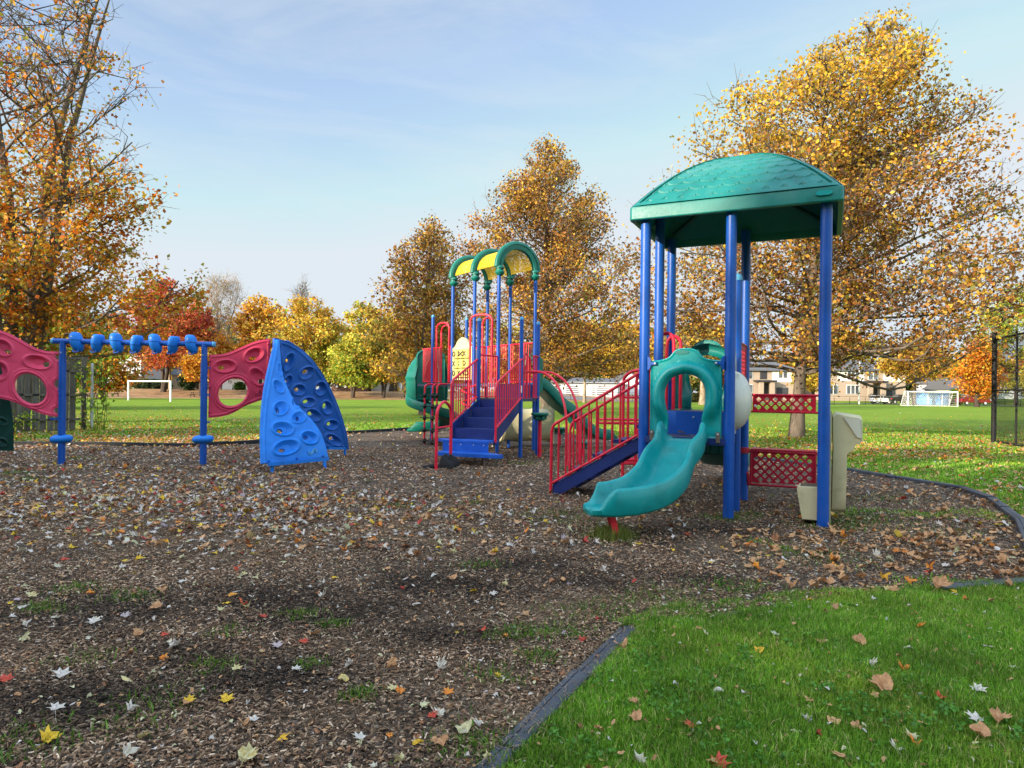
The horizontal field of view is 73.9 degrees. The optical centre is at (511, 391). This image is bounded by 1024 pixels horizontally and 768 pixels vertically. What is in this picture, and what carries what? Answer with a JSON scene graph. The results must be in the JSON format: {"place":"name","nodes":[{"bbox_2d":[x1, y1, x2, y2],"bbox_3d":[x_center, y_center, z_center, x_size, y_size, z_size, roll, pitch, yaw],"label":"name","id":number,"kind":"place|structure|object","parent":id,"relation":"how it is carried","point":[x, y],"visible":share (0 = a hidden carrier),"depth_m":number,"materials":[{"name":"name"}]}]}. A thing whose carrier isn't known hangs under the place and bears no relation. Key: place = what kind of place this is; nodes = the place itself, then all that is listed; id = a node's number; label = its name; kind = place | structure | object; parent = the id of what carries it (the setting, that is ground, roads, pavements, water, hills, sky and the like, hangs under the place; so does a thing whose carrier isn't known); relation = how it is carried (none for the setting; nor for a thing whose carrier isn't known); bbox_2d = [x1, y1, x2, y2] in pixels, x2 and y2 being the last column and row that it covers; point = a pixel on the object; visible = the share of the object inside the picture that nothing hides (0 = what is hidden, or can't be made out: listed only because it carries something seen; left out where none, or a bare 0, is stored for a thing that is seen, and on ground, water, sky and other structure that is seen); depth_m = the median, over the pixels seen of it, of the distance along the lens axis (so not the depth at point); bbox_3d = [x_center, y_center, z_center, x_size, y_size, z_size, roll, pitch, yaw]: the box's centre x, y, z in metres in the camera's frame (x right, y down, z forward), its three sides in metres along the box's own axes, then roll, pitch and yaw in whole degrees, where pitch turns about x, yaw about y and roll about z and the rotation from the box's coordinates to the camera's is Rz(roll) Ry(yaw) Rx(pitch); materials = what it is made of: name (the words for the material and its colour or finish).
{"place":"outdoors","nodes":[
{"label":"outdoors","id":0,"kind":"place"},
{"bbox_2d":[0,0,1023,393],"label":"sky","id":1,"kind":"structure","parent":0,"point":[298,139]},
{"bbox_2d":[14,388,1023,767],"bbox_3d":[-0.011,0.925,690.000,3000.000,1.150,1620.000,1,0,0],"label":"ground","id":2,"kind":"structure","parent":0,"point":[372,406],"depth_m":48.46,"materials":[{"name":"green plant"}]},
{"bbox_2d":[2,356,93,431],"bbox_3d":[-16.802,0.092,20.024,0.211,2.505,7.843,1,0,45],"label":"board fence","id":3,"kind":"object","parent":2,"relation":"on","point":[38,396],"visible":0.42,"depth_m":21.99,"materials":[{"name":"grey wood"}]},
{"bbox_2d":[12,410,36,432],"bbox_3d":[-16.602,0.772,19.966,0.724,1.123,4.482,1,0,44],"label":"creeper","id":4,"kind":"object","parent":3,"relation":"attached to","point":[23,416],"visible":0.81,"depth_m":21.28,"materials":[{"name":"green plant"}]},
{"bbox_2d":[74,352,120,430],"bbox_3d":[-13.913,0.023,22.769,0.714,2.681,1.384,1,0,41],"label":"creeper","id":5,"kind":"object","parent":3,"relation":"attached to","point":[106,405],"visible":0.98,"depth_m":22.76,"materials":[{"name":"green plant"}]},
{"bbox_2d":[0,278,131,400],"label":"tree","id":6,"kind":"object","parent":2,"relation":"on","point":[78,374],"visible":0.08,"depth_m":44.39,"materials":[{"name":"red plant"}]},
{"bbox_2d":[57,318,153,398],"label":"tree","id":7,"kind":"object","parent":2,"relation":"on","point":[120,380],"visible":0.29,"depth_m":79.83,"materials":[{"name":"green plant"}]},
{"bbox_2d":[0,0,214,421],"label":"maple","id":8,"kind":"object","parent":2,"relation":"on","point":[40,255],"visible":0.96,"depth_m":25.71,"materials":[{"name":"orange plant"}]},
{"bbox_2d":[114,352,167,388],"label":"house","id":9,"kind":"structure","parent":2,"relation":"on","point":[157,375],"depth_m":124.51,"materials":[{"name":"white"}]},
{"bbox_2d":[127,381,171,401],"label":"soccer goal","id":10,"kind":"object","parent":2,"relation":"on","point":[150,381],"visible":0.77,"depth_m":71.11,"materials":[{"name":"white paint"}]},
{"bbox_2d":[131,378,172,388],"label":"shrub","id":11,"kind":"object","parent":2,"relation":"on","point":[149,385],"visible":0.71,"depth_m":116.35,"materials":[{"name":"green plant"}]},
{"bbox_2d":[108,276,218,391],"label":"tree","id":12,"kind":"object","parent":2,"relation":"on","point":[189,327],"visible":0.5,"depth_m":106.65,"materials":[{"name":"red plant"}]},
{"bbox_2d":[176,373,198,389],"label":"shrub","id":13,"kind":"object","parent":2,"relation":"on","point":[188,385],"visible":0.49,"depth_m":111.15,"materials":[{"name":"green plant"}]},
{"bbox_2d":[171,366,208,388],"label":"house","id":14,"kind":"structure","parent":2,"relation":"on","point":[175,373],"depth_m":132.00,"materials":[{"name":"grey"}]},
{"bbox_2d":[173,347,223,395],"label":"tree","id":15,"kind":"object","parent":2,"relation":"on","point":[191,368],"visible":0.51,"depth_m":102.48,"materials":[{"name":"orange plant"}]},
{"bbox_2d":[184,296,219,388],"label":"tree","id":16,"kind":"object","parent":2,"relation":"on","point":[206,333],"visible":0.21,"depth_m":122.00,"materials":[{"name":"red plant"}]},
{"bbox_2d":[197,268,254,389],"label":"tree","id":17,"kind":"object","parent":2,"relation":"on","point":[225,287],"visible":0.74,"depth_m":124.41,"materials":[{"name":"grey plant"}]},
{"bbox_2d":[14,427,449,446],"bbox_3d":[-7.633,1.371,20.023,19.252,0.172,4.842,1,0,-32],"label":"border edging","id":18,"kind":"object","parent":2,"relation":"on","point":[256,441],"visible":0.45,"depth_m":16.93,"materials":[{"name":"plastic"}]},
{"bbox_2d":[232,381,246,389],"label":"shrub","id":19,"kind":"object","parent":2,"relation":"on","point":[239,385],"visible":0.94,"depth_m":115.50,"materials":[{"name":"green plant"}]},
{"bbox_2d":[222,379,263,389],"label":"house","id":20,"kind":"structure","parent":2,"relation":"on","point":[227,385],"depth_m":134.00,"materials":[{"name":"white"}]},
{"bbox_2d":[211,292,299,383],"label":"tree","id":21,"kind":"object","parent":2,"relation":"on","point":[247,327],"visible":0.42,"depth_m":116.03,"materials":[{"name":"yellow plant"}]},
{"bbox_2d":[258,294,348,374],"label":"tree","id":22,"kind":"object","parent":2,"relation":"on","point":[319,319],"visible":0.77,"depth_m":110.52,"materials":[{"name":"yellow plant"}]},
{"bbox_2d":[287,273,320,345],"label":"tree","id":23,"kind":"object","parent":2,"relation":"on","point":[303,291],"visible":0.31,"depth_m":149.82,"materials":[{"name":"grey plant"}]},
{"bbox_2d":[301,323,352,385],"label":"tree","id":24,"kind":"object","parent":2,"relation":"on","point":[336,340],"visible":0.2,"depth_m":112.99,"materials":[{"name":"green plant"}]},
{"bbox_2d":[332,379,370,390],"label":"house","id":25,"kind":"structure","parent":2,"relation":"on","point":[349,389],"depth_m":132.00,"materials":[{"name":"grey brick"}]},
{"bbox_2d":[323,332,385,397],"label":"tree","id":26,"kind":"object","parent":2,"relation":"on","point":[343,360],"visible":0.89,"depth_m":102.77,"materials":[{"name":"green plant"}]},
{"bbox_2d":[338,300,382,339],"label":"tree","id":27,"kind":"object","parent":2,"relation":"on","point":[359,326],"visible":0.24,"depth_m":138.45,"materials":[{"name":"yellow plant"}]},
{"bbox_2d":[351,315,405,397],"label":"tree","id":28,"kind":"object","parent":2,"relation":"on","point":[375,346],"visible":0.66,"depth_m":102.62,"materials":[{"name":"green plant"}]},
{"bbox_2d":[371,378,400,391],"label":"house","id":29,"kind":"structure","parent":2,"relation":"on","point":[378,388],"depth_m":136.00,"materials":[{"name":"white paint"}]},
{"bbox_2d":[368,312,420,391],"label":"tree","id":30,"kind":"object","parent":2,"relation":"on","point":[391,388],"visible":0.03,"depth_m":124.28,"materials":[{"name":"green plant"}]},
{"bbox_2d":[350,209,483,414],"bbox_3d":[-5.207,-4.613,40.506,7.858,12.317,7.771,1,0,-40],"label":"sycamore","id":31,"kind":"object","parent":2,"relation":"on","point":[436,294],"visible":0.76,"depth_m":39.77,"materials":[{"name":"orange plant"}]},
{"bbox_2d":[435,400,452,469],"bbox_3d":[-1.300,0.855,12.966,0.057,1.359,0.578,1,0,27],"label":"hoop handrail","id":32,"kind":"object","parent":2,"relation":"on","point":[437,428],"visible":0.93,"depth_m":12.80,"materials":[{"name":"metal"}]},
{"bbox_2d":[488,340,532,383],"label":"tree","id":33,"kind":"object","parent":2,"relation":"on","point":[511,361],"visible":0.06,"depth_m":130.37,"materials":[{"name":"orange plant"}]},
{"bbox_2d":[0,430,1023,767],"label":"mulch bed","id":34,"kind":"object","parent":2,"relation":"on","point":[382,438],"visible":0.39,"depth_m":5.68,"materials":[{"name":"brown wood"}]},
{"bbox_2d":[0,673,13,681],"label":"fallen leaf","id":35,"kind":"object","parent":34,"relation":"on","point":[4,677],"visible":0.97,"depth_m":3.40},
{"bbox_2d":[39,724,61,745],"bbox_3d":[-1.924,1.428,2.805,0.093,0.044,0.159,8,6,6],"label":"fallen leaf","id":36,"kind":"object","parent":34,"relation":"on","point":[47,733],"visible":0.98,"depth_m":2.83,"materials":[{"name":"plant"}]},
{"bbox_2d":[46,701,64,716],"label":"fallen leaf","id":37,"kind":"object","parent":34,"relation":"on","point":[56,706],"visible":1,"depth_m":3.10,"materials":[{"name":"plant"}]},
{"bbox_2d":[52,667,71,677],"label":"fallen leaf","id":38,"kind":"object","parent":34,"relation":"on","point":[59,672],"visible":1,"depth_m":3.46,"materials":[{"name":"plant"}]},
{"bbox_2d":[116,741,139,760],"bbox_3d":[-1.543,1.438,2.713,0.071,0.034,0.123,7,9,28],"label":"fallen leaf","id":39,"kind":"object","parent":34,"relation":"on","point":[128,750],"visible":1,"depth_m":2.73,"materials":[{"name":"plant"}]},
{"bbox_2d":[123,700,138,715],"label":"fallen leaf","id":40,"kind":"object","parent":34,"relation":"on","point":[130,707],"visible":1,"depth_m":3.09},
{"bbox_2d":[0,330,348,472],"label":"climbing frame","id":41,"kind":"object","parent":34,"relation":"on","point":[303,436],"visible":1,"depth_m":12.85,"materials":[{"name":"blue paint"}]},
{"bbox_2d":[220,693,234,702],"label":"fallen leaf","id":42,"kind":"object","parent":34,"relation":"on","point":[226,697],"visible":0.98,"depth_m":3.21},
{"bbox_2d":[238,742,258,764],"bbox_3d":[-1.046,1.441,2.664,0.090,0.047,0.134,1,12,10],"label":"fallen leaf","id":43,"kind":"object","parent":34,"relation":"on","point":[245,754],"visible":1,"depth_m":2.69,"materials":[{"name":"plant"}]},
{"bbox_2d":[384,657,397,668],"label":"fallen leaf","id":44,"kind":"object","parent":34,"relation":"on","point":[391,662],"visible":1,"depth_m":3.60,"materials":[{"name":"plant"}]},
{"bbox_2d":[393,752,414,762],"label":"fallen leaf","id":45,"kind":"object","parent":34,"relation":"on","point":[400,757],"visible":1,"depth_m":2.70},
{"bbox_2d":[430,731,448,745],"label":"fallen leaf","id":46,"kind":"object","parent":34,"relation":"on","point":[441,740],"visible":1,"depth_m":2.83,"materials":[{"name":"plant"}]},
{"bbox_2d":[435,656,446,671],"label":"fallen leaf","id":47,"kind":"object","parent":34,"relation":"on","point":[442,663],"visible":1,"depth_m":3.61,"materials":[{"name":"plant"}]},
{"bbox_2d":[423,454,459,468],"bbox_3d":[-1.350,1.359,13.026,0.706,0.327,0.331,1,0,0],"label":"rock","id":48,"kind":"object","parent":34,"relation":"on","point":[450,461],"visible":0.78,"depth_m":12.96,"materials":[{"name":"grey stone"}]},
{"bbox_2d":[455,719,471,733],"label":"fallen leaf","id":49,"kind":"object","parent":34,"relation":"on","point":[466,725],"visible":1,"depth_m":2.94,"materials":[{"name":"plant"}]},
{"bbox_2d":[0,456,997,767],"bbox_3d":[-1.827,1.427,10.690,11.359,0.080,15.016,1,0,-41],"label":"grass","id":50,"kind":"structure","parent":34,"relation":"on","point":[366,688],"depth_m":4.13,"materials":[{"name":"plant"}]},
{"bbox_2d":[405,241,616,465],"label":"arched play tower","id":51,"kind":"structure","parent":34,"relation":"on","point":[481,423],"depth_m":17.09,"materials":[{"name":"blue paint"}]},
{"bbox_2d":[0,485,1023,767],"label":"leaf crumbs","id":52,"kind":"object","parent":34,"relation":"on","point":[492,607],"visible":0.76,"depth_m":5.22,"materials":[{"name":"plant"}]},
{"bbox_2d":[531,413,548,457],"bbox_3d":[0.625,1.022,15.350,0.400,1.072,0.400,1,0,0],"label":"stepping pod","id":53,"kind":"object","parent":34,"relation":"on","point":[540,417],"visible":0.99,"depth_m":15.31,"materials":[{"name":"green plastic"}]},
{"bbox_2d":[554,427,564,444],"bbox_3d":[1.325,1.290,19.000,0.400,0.552,0.400,1,0,0],"label":"stepping pod","id":54,"kind":"object","parent":34,"relation":"on","point":[562,430],"visible":0.69,"depth_m":18.90,"materials":[{"name":"green plastic"}]},
{"bbox_2d":[583,519,639,544],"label":"grass","id":55,"kind":"structure","parent":34,"relation":"on","point":[604,532],"depth_m":6.84,"materials":[{"name":"plant"}]},
{"bbox_2d":[549,153,862,532],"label":"roofed play tower","id":56,"kind":"structure","parent":34,"relation":"on","point":[745,201],"depth_m":8.29,"materials":[{"name":"blue paint"}]},
{"bbox_2d":[0,403,1023,734],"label":"leaf litter","id":57,"kind":"object","parent":2,"relation":"on","point":[212,477],"visible":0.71,"depth_m":8.94,"materials":[{"name":"plant"}]},
{"bbox_2d":[47,299,1023,396],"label":"distant wood","id":58,"kind":"object","parent":2,"relation":"on","point":[237,339],"visible":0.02,"depth_m":172.56,"materials":[{"name":"brown plant"}]},
{"bbox_2d":[450,131,653,408],"bbox_3d":[3.716,-9.709,55.555,18.669,22.721,16.138,1,0,31],"label":"sycamore","id":59,"kind":"object","parent":2,"relation":"on","point":[563,239],"visible":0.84,"depth_m":54.13,"materials":[{"name":"yellow plant"}]},
{"bbox_2d":[473,625,635,767],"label":"border edging","id":60,"kind":"object","parent":2,"relation":"on","point":[554,699],"visible":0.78,"depth_m":3.24,"materials":[{"name":"plastic"}]},
{"bbox_2d":[550,378,619,397],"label":"garage row","id":61,"kind":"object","parent":2,"relation":"on","point":[594,389],"visible":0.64,"depth_m":124.00,"materials":[{"name":"white"}]},
{"bbox_2d":[565,386,578,394],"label":"garage door","id":62,"kind":"structure","parent":61,"relation":"in","point":[575,389],"depth_m":123.91,"materials":[{"name":"white paint"}]},
{"bbox_2d":[596,386,609,394],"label":"garage door","id":63,"kind":"structure","parent":61,"relation":"in","point":[599,390],"depth_m":123.91,"materials":[{"name":"white paint"}]},
{"bbox_2d":[531,318,638,402],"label":"tree","id":64,"kind":"object","parent":2,"relation":"on","point":[606,349],"visible":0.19,"depth_m":96.32,"materials":[{"name":"orange plant"}]},
{"bbox_2d":[599,316,653,377],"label":"tree","id":65,"kind":"object","parent":2,"relation":"on","point":[635,332],"visible":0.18,"depth_m":138.12,"materials":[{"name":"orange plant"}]},
{"bbox_2d":[614,371,638,394],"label":"house","id":66,"kind":"structure","parent":2,"relation":"on","point":[620,378],"depth_m":132.00,"materials":[{"name":"white"}]},
{"bbox_2d":[652,320,724,404],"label":"tree","id":67,"kind":"object","parent":2,"relation":"on","point":[702,397],"visible":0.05,"depth_m":91.57,"materials":[{"name":"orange plant"}]},
{"bbox_2d":[689,375,699,401],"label":"shrub","id":68,"kind":"object","parent":2,"relation":"on","point":[695,383],"visible":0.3,"depth_m":117.15,"materials":[{"name":"green plant"}]},
{"bbox_2d":[488,576,1023,767],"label":"grass","id":69,"kind":"structure","parent":2,"relation":"on","point":[893,634],"depth_m":3.45,"materials":[{"name":"plant"}]},
{"bbox_2d":[629,709,641,723],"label":"fallen leaf","id":70,"kind":"object","parent":69,"relation":"on","point":[636,715],"visible":1,"depth_m":3.07,"materials":[{"name":"plant"}]},
{"bbox_2d":[710,751,731,767],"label":"fallen leaf","id":71,"kind":"object","parent":69,"relation":"on","point":[719,756],"visible":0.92,"depth_m":2.72,"materials":[{"name":"plant"}]},
{"bbox_2d":[868,672,894,697],"bbox_3d":[1.853,1.461,3.378,0.111,0.065,0.187,-3,6,-7],"label":"fallen leaf","id":72,"kind":"object","parent":69,"relation":"on","point":[883,681],"visible":1,"depth_m":3.42,"materials":[{"name":"plant"}]},
{"bbox_2d":[969,721,1003,743],"bbox_3d":[2.054,1.472,2.947,0.132,0.046,0.082,1,0,37],"label":"fallen leaf","id":73,"kind":"object","parent":69,"relation":"on","point":[981,728],"visible":1,"depth_m":2.97,"materials":[{"name":"plant"}]},
{"bbox_2d":[749,362,794,399],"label":"townhouse","id":74,"kind":"structure","parent":2,"relation":"on","point":[773,381],"depth_m":125.95,"materials":[{"name":"paint"}]},
{"bbox_2d":[776,387,787,393],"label":"garage door","id":75,"kind":"structure","parent":74,"relation":"in","point":[779,390],"depth_m":125.86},
{"bbox_2d":[539,392,1020,405],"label":"wire fence","id":76,"kind":"object","parent":2,"relation":"on","point":[694,398],"visible":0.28,"depth_m":113.98,"materials":[{"name":"grey metal"}]},
{"bbox_2d":[540,582,1023,767],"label":"clover","id":77,"kind":"object","parent":2,"relation":"on","point":[1017,729],"visible":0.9,"depth_m":3.24,"materials":[{"name":"green plant"}]},
{"bbox_2d":[554,433,1023,548],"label":"border edging","id":78,"kind":"object","parent":2,"relation":"on","point":[1003,507],"visible":0.33,"depth_m":10.59,"materials":[{"name":"plastic"}]},
{"bbox_2d":[576,3,1023,437],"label":"sycamore","id":79,"kind":"object","parent":2,"relation":"on","point":[842,161],"visible":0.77,"depth_m":22.11,"materials":[{"name":"yellow plant"}]},
{"bbox_2d":[788,352,838,400],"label":"tree","id":80,"kind":"object","parent":2,"relation":"on","point":[813,385],"visible":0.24,"depth_m":108.83,"materials":[{"name":"yellow plant"}]},
{"bbox_2d":[787,331,884,365],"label":"tree","id":81,"kind":"object","parent":2,"relation":"on","point":[789,364],"visible":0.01,"depth_m":168.11,"materials":[{"name":"orange plant"}]},
{"bbox_2d":[805,360,905,401],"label":"townhouse","id":82,"kind":"structure","parent":2,"relation":"on","point":[845,389],"depth_m":126.00,"materials":[{"name":"beige brick"}]},
{"bbox_2d":[846,385,857,393],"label":"window","id":83,"kind":"structure","parent":82,"relation":"in","point":[854,389],"depth_m":125.86,"materials":[{"name":"glass"}]},
{"bbox_2d":[868,371,877,379],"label":"window","id":84,"kind":"structure","parent":82,"relation":"in","point":[873,374],"depth_m":125.86,"materials":[{"name":"glass"}]},
{"bbox_2d":[852,633,865,645],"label":"fallen leaf","id":85,"kind":"object","parent":2,"relation":"on","point":[860,638],"visible":0.92,"depth_m":4.04,"materials":[{"name":"plant"}]},
{"bbox_2d":[874,338,963,404],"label":"tree","id":86,"kind":"object","parent":2,"relation":"on","point":[934,376],"visible":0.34,"depth_m":111.24,"materials":[{"name":"orange plant"}]},
{"bbox_2d":[916,374,943,390],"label":"house","id":87,"kind":"structure","parent":2,"relation":"on","point":[923,384],"depth_m":138.97,"materials":[{"name":"white"}]},
{"bbox_2d":[901,391,958,406],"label":"soccer goal","id":88,"kind":"object","parent":2,"relation":"on","point":[909,401],"visible":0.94,"depth_m":103.70,"materials":[{"name":"white paint"}]},
{"bbox_2d":[916,392,949,404],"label":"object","id":89,"kind":"structure","parent":2,"relation":"on","point":[932,397],"depth_m":116.75,"materials":[{"name":"white paint"}]},
{"bbox_2d":[932,575,951,588],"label":"fallen leaf","id":90,"kind":"object","parent":2,"relation":"on","point":[938,582],"visible":1,"depth_m":5.23,"materials":[{"name":"plant"}]},
{"bbox_2d":[949,388,961,404],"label":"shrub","id":91,"kind":"object","parent":2,"relation":"on","point":[953,396],"visible":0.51,"depth_m":117.69,"materials":[{"name":"green plant"}]},
{"bbox_2d":[922,377,990,399],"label":"bungalow","id":92,"kind":"object","parent":2,"relation":"on","point":[934,386],"visible":0.09,"depth_m":131.33,"materials":[{"name":"white"}]},
{"bbox_2d":[955,396,990,404],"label":"parked car","id":93,"kind":"object","parent":2,"relation":"on","point":[966,400],"visible":0.78,"depth_m":113.58,"materials":[{"name":"paint"}]},
{"bbox_2d":[931,577,1023,590],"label":"border edging","id":94,"kind":"object","parent":2,"relation":"on","point":[961,583],"visible":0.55,"depth_m":5.37,"materials":[{"name":"plastic"}]},
{"bbox_2d":[948,333,1008,406],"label":"tree","id":95,"kind":"object","parent":2,"relation":"on","point":[976,378],"visible":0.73,"depth_m":99.16,"materials":[{"name":"orange plant"}]},
{"bbox_2d":[969,683,987,692],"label":"fallen leaf","id":96,"kind":"object","parent":2,"relation":"on","point":[979,686],"visible":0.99,"depth_m":3.42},
{"bbox_2d":[964,710,997,733],"bbox_3d":[2.118,1.493,3.074,0.099,0.020,0.147,4,14,-17],"label":"fallen leaf","id":97,"kind":"object","parent":2,"relation":"on","point":[975,716],"visible":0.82,"depth_m":3.10,"materials":[{"name":"plant"}]},
{"bbox_2d":[957,281,1023,404],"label":"tree","id":98,"kind":"object","parent":2,"relation":"on","point":[1004,330],"visible":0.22,"depth_m":121.84,"materials":[{"name":"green plant"}]},
{"bbox_2d":[989,706,1011,724],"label":"fallen leaf","id":99,"kind":"object","parent":2,"relation":"on","point":[998,715],"visible":1,"depth_m":3.11,"materials":[{"name":"plant"}]},
{"bbox_2d":[991,332,1023,446],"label":"chain link fence","id":100,"kind":"object","parent":2,"relation":"on","point":[994,393],"visible":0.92,"depth_m":21.31,"materials":[{"name":"black metal"}]},
{"bbox_2d":[998,374,1022,398],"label":"house","id":101,"kind":"structure","parent":2,"relation":"on","point":[1009,391],"depth_m":138.00,"materials":[{"name":"white"}]},
{"bbox_2d":[563,395,1023,405],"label":"road","id":102,"kind":"structure","parent":0,"point":[577,398],"depth_m":119.87,"materials":[{"name":"asphalt"}]},
{"bbox_2d":[869,395,892,403],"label":"parked car","id":103,"kind":"object","parent":102,"relation":"on","point":[884,397],"visible":0.86,"depth_m":116.79,"materials":[{"name":"paint"}]},
{"bbox_2d":[887,394,910,403],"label":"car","id":104,"kind":"object","parent":102,"relation":"on","point":[897,396],"visible":0.78,"depth_m":115.80,"materials":[{"name":"paint"}]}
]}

